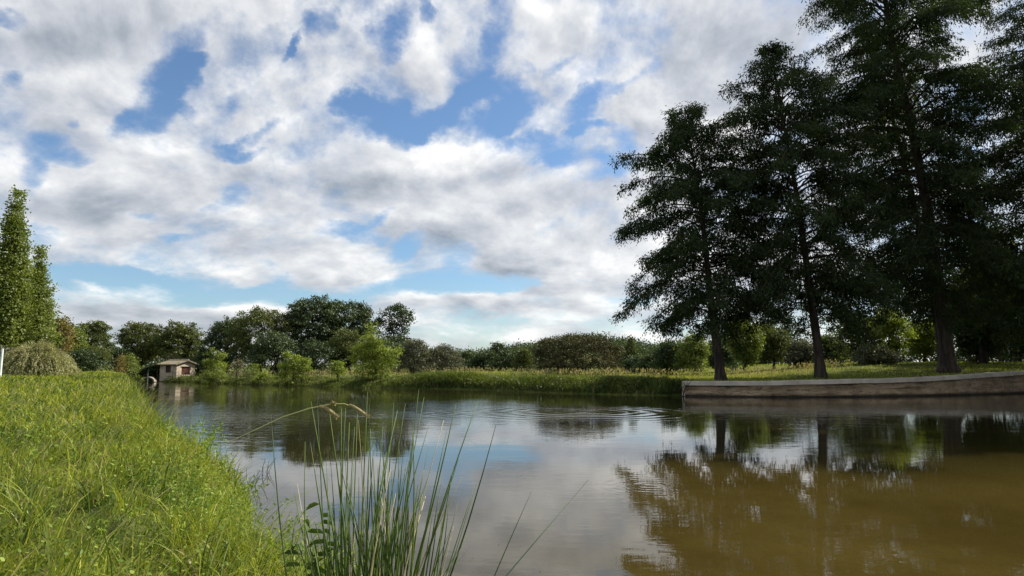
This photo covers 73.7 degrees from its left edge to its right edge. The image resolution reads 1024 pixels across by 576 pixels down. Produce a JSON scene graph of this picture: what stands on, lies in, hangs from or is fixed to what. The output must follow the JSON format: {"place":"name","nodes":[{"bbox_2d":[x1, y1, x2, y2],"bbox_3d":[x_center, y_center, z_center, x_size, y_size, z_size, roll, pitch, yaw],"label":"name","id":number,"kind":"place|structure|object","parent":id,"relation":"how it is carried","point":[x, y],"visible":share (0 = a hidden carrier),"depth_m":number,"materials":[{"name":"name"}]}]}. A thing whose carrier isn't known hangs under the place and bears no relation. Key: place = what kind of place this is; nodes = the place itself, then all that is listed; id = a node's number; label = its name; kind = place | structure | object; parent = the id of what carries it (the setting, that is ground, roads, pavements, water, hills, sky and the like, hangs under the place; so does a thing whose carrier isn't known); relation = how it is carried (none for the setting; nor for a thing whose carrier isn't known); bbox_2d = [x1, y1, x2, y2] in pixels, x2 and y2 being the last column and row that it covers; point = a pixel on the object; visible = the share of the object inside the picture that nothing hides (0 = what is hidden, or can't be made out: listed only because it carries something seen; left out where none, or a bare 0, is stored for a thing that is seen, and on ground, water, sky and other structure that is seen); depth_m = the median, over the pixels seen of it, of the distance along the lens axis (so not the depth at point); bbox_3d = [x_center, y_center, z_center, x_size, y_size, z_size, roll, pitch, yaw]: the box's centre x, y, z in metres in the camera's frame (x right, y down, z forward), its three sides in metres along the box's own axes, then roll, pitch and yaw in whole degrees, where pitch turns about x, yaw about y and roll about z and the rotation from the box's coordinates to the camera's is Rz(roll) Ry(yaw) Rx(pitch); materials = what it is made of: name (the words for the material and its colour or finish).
{"place":"outdoors","nodes":[
{"label":"outdoors","id":0,"kind":"place"},
{"bbox_2d":[0,351,1023,575],"bbox_3d":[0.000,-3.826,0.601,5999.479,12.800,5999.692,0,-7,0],"label":"ground","id":1,"kind":"structure","parent":0,"point":[679,393],"depth_m":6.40,"materials":[{"name":"green plant"}]},
{"bbox_2d":[0,349,3,375],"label":"marker post","id":2,"kind":"object","parent":1,"relation":"on","point":[1,357],"visible":0.95,"depth_m":23.84,"materials":[{"name":"paint"}]},
{"bbox_2d":[0,344,24,374],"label":"shrub","id":3,"kind":"object","parent":1,"relation":"on","point":[4,347],"visible":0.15,"depth_m":33.93,"materials":[{"name":"green plant"}]},
{"bbox_2d":[0,184,41,350],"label":"poplar","id":4,"kind":"object","parent":1,"relation":"on","point":[16,274],"visible":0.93,"depth_m":50.11,"materials":[{"name":"green plant"}]},
{"bbox_2d":[2,338,81,375],"bbox_3d":[-22.156,3.266,31.822,3.929,1.999,3.268,0,-7,0],"label":"weeping bush","id":5,"kind":"object","parent":1,"relation":"on","point":[38,358],"visible":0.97,"depth_m":31.28,"materials":[{"name":"green plant"}]},
{"bbox_2d":[26,243,62,346],"bbox_3d":[-37.130,1.582,53.144,3.482,10.260,3.666,0,-7,0],"label":"poplar","id":6,"kind":"object","parent":1,"relation":"on","point":[42,276],"visible":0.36,"depth_m":53.17,"materials":[{"name":"green plant"}]},
{"bbox_2d":[29,282,69,370],"bbox_3d":[-34.668,2.951,50.881,2.619,6.926,2.715,0,-7,0],"label":"sapling","id":7,"kind":"object","parent":1,"relation":"on","point":[47,306],"visible":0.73,"depth_m":51.02,"materials":[{"name":"green plant"}]},
{"bbox_2d":[0,468,133,531],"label":"grass tuft","id":8,"kind":"object","parent":1,"relation":"on","point":[40,503],"visible":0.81,"depth_m":3.20,"materials":[{"name":"green plant"}]},
{"bbox_2d":[51,313,82,369],"bbox_3d":[-39.733,4.833,59.723,3.332,5.286,3.334,0,-7,0],"label":"tree","id":9,"kind":"object","parent":1,"relation":"on","point":[64,329],"visible":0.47,"depth_m":59.80,"materials":[{"name":"green plant"}]},
{"bbox_2d":[59,322,91,370],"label":"tree","id":10,"kind":"object","parent":1,"relation":"on","point":[80,340],"visible":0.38,"depth_m":74.73,"materials":[{"name":"green plant"}]},
{"bbox_2d":[65,346,106,371],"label":"shrub","id":11,"kind":"object","parent":1,"relation":"on","point":[88,360],"visible":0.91,"depth_m":57.30,"materials":[{"name":"green plant"}]},
{"bbox_2d":[76,320,118,370],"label":"tree","id":12,"kind":"object","parent":1,"relation":"on","point":[98,334],"visible":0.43,"depth_m":91.26,"materials":[{"name":"green plant"}]},
{"bbox_2d":[82,343,114,370],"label":"shrub","id":13,"kind":"object","parent":1,"relation":"on","point":[105,354],"visible":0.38,"depth_m":59.83,"materials":[{"name":"green plant"}]},
{"bbox_2d":[63,460,143,511],"bbox_3d":[-2.270,1.102,3.749,0.647,0.235,0.772,0,-7,0],"label":"grass tuft","id":14,"kind":"object","parent":1,"relation":"on","point":[92,502],"visible":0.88,"depth_m":3.78,"materials":[{"name":"green plant"}]},
{"bbox_2d":[113,353,128,375],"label":"shrub","id":15,"kind":"object","parent":1,"relation":"on","point":[118,368],"visible":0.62,"depth_m":71.49,"materials":[{"name":"green plant"}]},
{"bbox_2d":[103,346,140,371],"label":"hedge tree","id":16,"kind":"object","parent":1,"relation":"on","point":[120,351],"visible":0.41,"depth_m":102.85,"materials":[{"name":"green plant"}]},
{"bbox_2d":[119,353,145,382],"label":"shrub","id":17,"kind":"object","parent":1,"relation":"on","point":[131,363],"visible":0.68,"depth_m":72.41,"materials":[{"name":"green plant"}]},
{"bbox_2d":[113,320,163,367],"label":"tree","id":18,"kind":"object","parent":1,"relation":"on","point":[143,332],"visible":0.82,"depth_m":106.41,"materials":[{"name":"green plant"}]},
{"bbox_2d":[128,360,160,381],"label":"boat shelter","id":19,"kind":"object","parent":1,"relation":"on","point":[151,368],"visible":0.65,"depth_m":81.54,"materials":[{"name":"paint"}]},
{"bbox_2d":[125,347,164,369],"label":"hedge tree","id":20,"kind":"object","parent":1,"relation":"on","point":[155,359],"visible":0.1,"depth_m":110.38,"materials":[{"name":"green plant"}]},
{"bbox_2d":[140,377,156,381],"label":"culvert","id":21,"kind":"object","parent":1,"relation":"on","point":[153,379],"visible":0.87,"depth_m":77.53,"materials":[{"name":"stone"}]},
{"bbox_2d":[0,391,320,575],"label":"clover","id":22,"kind":"object","parent":1,"relation":"on","point":[119,560],"visible":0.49,"depth_m":4.58,"materials":[{"name":"green plant"}]},
{"bbox_2d":[154,353,183,364],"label":"shrub","id":23,"kind":"object","parent":1,"relation":"on","point":[171,356],"visible":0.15,"depth_m":87.27,"materials":[{"name":"green plant"}]},
{"bbox_2d":[156,359,198,381],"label":"boat hut","id":24,"kind":"object","parent":1,"relation":"on","point":[168,367],"visible":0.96,"depth_m":80.28,"materials":[{"name":"paint"}]},
{"bbox_2d":[150,319,207,360],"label":"tree","id":25,"kind":"object","parent":1,"relation":"on","point":[185,339],"visible":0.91,"depth_m":104.67,"materials":[{"name":"green plant"}]},
{"bbox_2d":[112,524,289,575],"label":"grass tuft","id":26,"kind":"object","parent":1,"relation":"on","point":[191,570],"visible":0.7,"depth_m":2.48,"materials":[{"name":"green plant"}]},
{"bbox_2d":[187,354,218,374],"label":"shrub","id":27,"kind":"object","parent":1,"relation":"on","point":[198,361],"visible":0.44,"depth_m":89.05,"materials":[{"name":"green plant"}]},
{"bbox_2d":[198,367,228,383],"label":"shrub","id":28,"kind":"object","parent":1,"relation":"on","point":[212,376],"visible":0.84,"depth_m":70.01,"materials":[{"name":"green plant"}]},
{"bbox_2d":[202,347,229,382],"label":"shrub","id":29,"kind":"object","parent":1,"relation":"on","point":[220,365],"visible":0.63,"depth_m":71.44,"materials":[{"name":"green plant"}]},
{"bbox_2d":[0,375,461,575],"bbox_3d":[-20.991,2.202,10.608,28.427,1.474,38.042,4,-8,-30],"label":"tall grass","id":30,"kind":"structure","parent":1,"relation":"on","point":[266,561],"depth_m":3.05,"materials":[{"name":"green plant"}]},
{"bbox_2d":[231,358,246,379],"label":"sapling","id":31,"kind":"object","parent":1,"relation":"on","point":[240,372],"visible":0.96,"depth_m":69.93,"materials":[{"name":"green plant"}]},
{"bbox_2d":[124,401,368,575],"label":"grass stalk","id":32,"kind":"object","parent":1,"relation":"on","point":[331,412],"depth_m":1.43,"materials":[{"name":"plant"}]},
{"bbox_2d":[245,363,261,377],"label":"sapling","id":33,"kind":"object","parent":1,"relation":"on","point":[252,369],"visible":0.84,"depth_m":68.89,"materials":[{"name":"green plant"}]},
{"bbox_2d":[221,305,298,373],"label":"oak","id":34,"kind":"object","parent":1,"relation":"on","point":[240,332],"visible":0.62,"depth_m":86.57,"materials":[{"name":"green plant"}]},
{"bbox_2d":[253,371,273,382],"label":"shrub","id":35,"kind":"object","parent":1,"relation":"on","point":[261,376],"visible":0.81,"depth_m":65.63,"materials":[{"name":"green plant"}]},
{"bbox_2d":[98,371,432,483],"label":"waterside grass","id":36,"kind":"structure","parent":1,"relation":"on","point":[142,401],"depth_m":8.89,"materials":[{"name":"green plant"}]},
{"bbox_2d":[244,328,301,375],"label":"oak","id":37,"kind":"object","parent":1,"relation":"on","point":[274,343],"visible":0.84,"depth_m":80.92,"materials":[{"name":"green plant"}]},
{"bbox_2d":[257,306,289,372],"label":"tree","id":38,"kind":"object","parent":1,"relation":"on","point":[276,324],"visible":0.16,"depth_m":90.19,"materials":[{"name":"green plant"}]},
{"bbox_2d":[273,350,315,385],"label":"shrub","id":39,"kind":"object","parent":1,"relation":"on","point":[291,365],"visible":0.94,"depth_m":62.59,"materials":[{"name":"green plant"}]},
{"bbox_2d":[280,293,343,368],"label":"oak","id":40,"kind":"object","parent":1,"relation":"on","point":[307,308],"visible":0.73,"depth_m":88.76,"materials":[{"name":"green plant"}]},
{"bbox_2d":[283,337,340,373],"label":"oak","id":41,"kind":"object","parent":1,"relation":"on","point":[314,352],"visible":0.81,"depth_m":80.75,"materials":[{"name":"green plant"}]},
{"bbox_2d":[282,502,349,575],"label":"leafy weed","id":42,"kind":"object","parent":1,"relation":"on","point":[310,544],"visible":0.51,"depth_m":1.66,"materials":[{"name":"green plant"}]},
{"bbox_2d":[328,360,348,379],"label":"shrub","id":43,"kind":"object","parent":1,"relation":"on","point":[338,365],"visible":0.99,"depth_m":59.91,"materials":[{"name":"green plant"}]},
{"bbox_2d":[325,326,363,372],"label":"oak","id":44,"kind":"object","parent":1,"relation":"on","point":[347,336],"visible":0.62,"depth_m":82.94,"materials":[{"name":"green plant"}]},
{"bbox_2d":[341,332,414,372],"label":"oak","id":45,"kind":"object","parent":1,"relation":"on","point":[392,344],"visible":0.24,"depth_m":82.94,"materials":[{"name":"green plant"}]},
{"bbox_2d":[374,302,415,371],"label":"oak","id":46,"kind":"object","parent":1,"relation":"on","point":[399,317],"visible":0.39,"depth_m":89.66,"materials":[{"name":"green plant"}]},
{"bbox_2d":[128,364,673,395],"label":"bank grass","id":47,"kind":"structure","parent":1,"relation":"on","point":[436,377],"depth_m":50.87,"materials":[{"name":"green plant"}]},
{"bbox_2d":[195,315,254,373],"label":"oak","id":48,"kind":"object","parent":47,"relation":"on","point":[215,331],"visible":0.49,"depth_m":90.43,"materials":[{"name":"green plant"}]},
{"bbox_2d":[315,299,382,371],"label":"oak","id":49,"kind":"object","parent":47,"relation":"on","point":[355,318],"visible":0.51,"depth_m":91.73,"materials":[{"name":"green plant"}]},
{"bbox_2d":[343,322,404,380],"bbox_3d":[-11.602,5.360,57.899,5.236,5.337,2.697,0,-7,0],"label":"young tree","id":50,"kind":"object","parent":47,"relation":"on","point":[368,355],"visible":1,"depth_m":57.55,"materials":[{"name":"green plant"}]},
{"bbox_2d":[391,338,438,374],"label":"shrub","id":51,"kind":"object","parent":1,"relation":"on","point":[419,349],"visible":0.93,"depth_m":65.20,"materials":[{"name":"green plant"}]},
{"bbox_2d":[418,343,466,372],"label":"shrub","id":52,"kind":"object","parent":1,"relation":"on","point":[443,358],"visible":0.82,"depth_m":66.86,"materials":[{"name":"green plant"}]},
{"bbox_2d":[448,483,476,575],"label":"rush","id":53,"kind":"object","parent":1,"relation":"on","point":[461,532],"visible":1,"depth_m":1.48,"materials":[{"name":"green plant"}]},
{"bbox_2d":[448,348,484,370],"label":"hedge tree","id":54,"kind":"object","parent":1,"relation":"on","point":[468,355],"visible":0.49,"depth_m":94.65,"materials":[{"name":"green plant"}]},
{"bbox_2d":[465,349,504,371],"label":"hedge tree","id":55,"kind":"object","parent":1,"relation":"on","point":[483,360],"visible":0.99,"depth_m":90.93,"materials":[{"name":"green plant"}]},
{"bbox_2d":[484,341,512,371],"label":"hedge tree","id":56,"kind":"object","parent":1,"relation":"on","point":[499,348],"visible":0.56,"depth_m":93.00,"materials":[{"name":"green plant"}]},
{"bbox_2d":[14,361,1023,386],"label":"field grass","id":57,"kind":"structure","parent":1,"relation":"on","point":[740,378],"depth_m":49.72,"materials":[{"name":"green plant"}]},
{"bbox_2d":[501,350,537,370],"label":"hedge tree","id":58,"kind":"object","parent":1,"relation":"on","point":[510,359],"visible":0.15,"depth_m":91.05,"materials":[{"name":"green plant"}]},
{"bbox_2d":[510,346,534,370],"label":"hedge tree","id":59,"kind":"object","parent":1,"relation":"on","point":[522,359],"visible":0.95,"depth_m":82.96,"materials":[{"name":"green plant"}]},
{"bbox_2d":[506,483,585,575],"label":"rush","id":60,"kind":"object","parent":1,"relation":"on","point":[540,535],"visible":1,"depth_m":1.29,"materials":[{"name":"green plant"}]},
{"bbox_2d":[361,331,758,366],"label":"wood","id":61,"kind":"object","parent":1,"relation":"on","point":[643,347],"visible":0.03,"depth_m":292.21,"materials":[{"name":"green plant"}]},
{"bbox_2d":[526,332,625,374],"bbox_3d":[5.754,5.956,61.506,9.014,4.172,7.370,0,-7,0],"label":"bramble mound","id":62,"kind":"object","parent":1,"relation":"on","point":[578,342],"visible":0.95,"depth_m":60.53,"materials":[{"name":"green plant"}]},
{"bbox_2d":[609,345,625,372],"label":"hedge tree","id":63,"kind":"object","parent":1,"relation":"on","point":[620,359],"visible":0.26,"depth_m":89.06,"materials":[{"name":"green plant"}]},
{"bbox_2d":[621,334,642,363],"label":"hedge tree","id":64,"kind":"object","parent":1,"relation":"on","point":[630,348],"visible":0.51,"depth_m":87.29,"materials":[{"name":"green plant"}]},
{"bbox_2d":[618,353,646,373],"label":"hedge tree","id":65,"kind":"object","parent":1,"relation":"on","point":[631,361],"visible":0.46,"depth_m":82.92,"materials":[{"name":"green plant"}]},
{"bbox_2d":[630,351,668,374],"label":"hedge tree","id":66,"kind":"object","parent":1,"relation":"on","point":[644,361],"visible":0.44,"depth_m":73.09,"materials":[{"name":"green plant"}]},
{"bbox_2d":[646,338,692,374],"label":"thicket bush","id":67,"kind":"object","parent":1,"relation":"on","point":[663,356],"visible":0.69,"depth_m":67.33,"materials":[{"name":"green plant"}]},
{"bbox_2d":[645,376,705,391],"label":"grass tussock","id":68,"kind":"object","parent":1,"relation":"on","point":[673,385],"depth_m":39.22,"materials":[{"name":"green plant"}]},
{"bbox_2d":[647,337,711,366],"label":"hedge tree","id":69,"kind":"object","parent":1,"relation":"on","point":[673,348],"visible":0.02,"depth_m":100.10,"materials":[{"name":"green plant"}]},
{"bbox_2d":[669,329,711,374],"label":"thicket bush","id":70,"kind":"object","parent":1,"relation":"on","point":[694,354],"visible":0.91,"depth_m":65.20,"materials":[{"name":"green plant"}]},
{"bbox_2d":[608,101,802,380],"bbox_3d":[12.043,-2.956,42.484,12.502,17.777,11.726,0,-7,0],"label":"conifer","id":71,"kind":"object","parent":1,"relation":"on","point":[685,134],"visible":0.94,"depth_m":40.83,"materials":[{"name":"green plant"}]},
{"bbox_2d":[703,338,740,371],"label":"thicket bush","id":72,"kind":"object","parent":1,"relation":"on","point":[729,360],"visible":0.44,"depth_m":68.99,"materials":[{"name":"green plant"}]},
{"bbox_2d":[723,320,766,371],"bbox_3d":[21.041,5.163,61.728,3.859,5.345,3.625,-2,-7,18],"label":"thicket bush","id":73,"kind":"object","parent":1,"relation":"on","point":[749,356],"visible":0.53,"depth_m":61.27,"materials":[{"name":"green plant"}]},
{"bbox_2d":[702,315,811,363],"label":"tree","id":74,"kind":"object","parent":1,"relation":"on","point":[783,327],"visible":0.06,"depth_m":103.09,"materials":[{"name":"green plant"}]},
{"bbox_2d":[750,324,796,368],"bbox_3d":[24.354,5.479,63.830,4.364,4.553,4.007,0,-7,0],"label":"thicket bush","id":75,"kind":"object","parent":1,"relation":"on","point":[774,352],"visible":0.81,"depth_m":63.14,"materials":[{"name":"green plant"}]},
{"bbox_2d":[743,332,827,364],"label":"hedge tree","id":76,"kind":"object","parent":1,"relation":"on","point":[782,350],"visible":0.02,"depth_m":94.79,"materials":[{"name":"green plant"}]},
{"bbox_2d":[780,338,825,367],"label":"thicket bush","id":77,"kind":"object","parent":1,"relation":"on","point":[801,352],"visible":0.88,"depth_m":61.28,"materials":[{"name":"green plant"}]},
{"bbox_2d":[696,39,918,378],"bbox_3d":[17.744,-5.022,41.852,13.132,21.398,12.255,0,-7,0],"label":"conifer","id":78,"kind":"object","parent":1,"relation":"on","point":[834,280],"visible":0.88,"depth_m":40.40,"materials":[{"name":"green plant"}]},
{"bbox_2d":[821,333,851,363],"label":"thicket bush","id":79,"kind":"object","parent":1,"relation":"on","point":[831,350],"visible":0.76,"depth_m":63.08,"materials":[{"name":"green plant"}]},
{"bbox_2d":[792,245,907,343],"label":"tree","id":80,"kind":"object","parent":1,"relation":"on","point":[831,327],"visible":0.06,"depth_m":99.71,"materials":[{"name":"green plant"}]},
{"bbox_2d":[682,371,1023,396],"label":"quay wall","id":81,"kind":"structure","parent":1,"relation":"on","point":[1007,382],"depth_m":38.61,"materials":[{"name":"concrete"}]},
{"bbox_2d":[832,313,884,363],"bbox_3d":[30.434,4.311,59.866,4.353,5.034,3.998,0,-7,0],"label":"thicket bush","id":82,"kind":"object","parent":1,"relation":"on","point":[842,333],"visible":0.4,"depth_m":59.61,"materials":[{"name":"green plant"}]},
{"bbox_2d":[850,343,904,364],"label":"thicket bush","id":83,"kind":"object","parent":1,"relation":"on","point":[881,354],"visible":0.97,"depth_m":55.08,"materials":[{"name":"green plant"}]},
{"bbox_2d":[849,335,916,362],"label":"hedge tree","id":84,"kind":"object","parent":1,"relation":"on","point":[907,360],"visible":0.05,"depth_m":89.90,"materials":[{"name":"green plant"}]},
{"bbox_2d":[866,308,919,362],"bbox_3d":[32.195,3.947,57.875,4.271,5.170,4.062,0,-7,0],"label":"thicket bush","id":85,"kind":"object","parent":1,"relation":"on","point":[895,342],"visible":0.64,"depth_m":57.19,"materials":[{"name":"green plant"}]},
{"bbox_2d":[787,0,1023,372],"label":"conifer","id":86,"kind":"object","parent":1,"relation":"on","point":[920,245],"visible":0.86,"depth_m":43.25,"materials":[{"name":"green plant"}]},
{"bbox_2d":[899,319,937,361],"bbox_3d":[36.053,4.566,59.901,3.942,4.324,3.321,0,-7,0],"label":"thicket bush","id":87,"kind":"object","parent":1,"relation":"on","point":[924,345],"visible":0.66,"depth_m":59.24,"materials":[{"name":"green plant"}]},
{"bbox_2d":[884,241,958,354],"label":"tree","id":88,"kind":"object","parent":1,"relation":"on","point":[926,299],"visible":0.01,"depth_m":96.27,"materials":[{"name":"green plant"}]},
{"bbox_2d":[836,22,1009,365],"bbox_3d":[29.841,-7.428,51.101,10.761,27.264,10.727,0,-7,0],"label":"conifer","id":89,"kind":"object","parent":1,"relation":"on","point":[957,272],"visible":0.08,"depth_m":49.92,"materials":[{"name":"green plant"}]},
{"bbox_2d":[899,345,963,361],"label":"hedge tree","id":90,"kind":"object","parent":1,"relation":"on","point":[935,359],"visible":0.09,"depth_m":88.90,"materials":[{"name":"green plant"}]},
{"bbox_2d":[932,270,1020,362],"bbox_3d":[38.409,2.190,56.180,6.836,8.379,6.128,0,-7,0],"label":"tree","id":91,"kind":"object","parent":1,"relation":"on","point":[980,337],"visible":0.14,"depth_m":55.26,"materials":[{"name":"green plant"}]},
{"bbox_2d":[934,0,1023,353],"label":"conifer","id":92,"kind":"object","parent":1,"relation":"on","point":[1004,181],"visible":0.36,"depth_m":48.80,"materials":[{"name":"green plant"}]},
{"bbox_2d":[953,333,1006,362],"bbox_3d":[39.111,4.548,56.837,4.461,3.617,4.418,0,-7,0],"label":"thicket bush","id":93,"kind":"object","parent":1,"relation":"on","point":[973,350],"visible":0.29,"depth_m":56.30,"materials":[{"name":"green plant"}]},
{"bbox_2d":[955,348,1022,361],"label":"hedge tree","id":94,"kind":"object","parent":1,"relation":"on","point":[991,360],"visible":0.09,"depth_m":86.13,"materials":[{"name":"green plant"}]},
{"bbox_2d":[997,326,1023,361],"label":"thicket bush","id":95,"kind":"object","parent":1,"relation":"on","point":[1020,354],"visible":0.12,"depth_m":57.69,"materials":[{"name":"green plant"}]},
{"bbox_2d":[1002,354,1023,361],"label":"hedge tree","id":96,"kind":"object","parent":1,"relation":"on","point":[1005,359],"visible":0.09,"depth_m":85.23,"materials":[{"name":"green plant"}]},
{"bbox_2d":[1009,72,1023,167],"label":"conifer","id":97,"kind":"object","parent":1,"relation":"on","point":[1021,78],"visible":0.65,"depth_m":44.02,"materials":[{"name":"green plant"}]},
{"bbox_2d":[0,0,1023,364],"label":"sky","id":98,"kind":"structure","parent":0,"point":[201,162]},
{"bbox_2d":[219,359,881,378],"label":"seeding grass","id":99,"kind":"structure","parent":0,"point":[652,369],"depth_m":52.54,"materials":[{"name":"plant"}]},
{"bbox_2d":[136,381,1023,575],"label":"water","id":100,"kind":"structure","parent":0,"point":[737,486],"depth_m":10.33,"materials":[{"name":"liquid"}]},
{"bbox_2d":[246,468,268,485],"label":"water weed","id":101,"kind":"object","parent":100,"relation":"in","point":[255,477],"visible":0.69,"depth_m":9.25,"materials":[{"name":"plant"}]},
{"bbox_2d":[271,390,531,575],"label":"rush clump","id":102,"kind":"object","parent":100,"relation":"in","point":[375,560],"visible":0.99,"depth_m":1.56,"materials":[{"name":"plant"}]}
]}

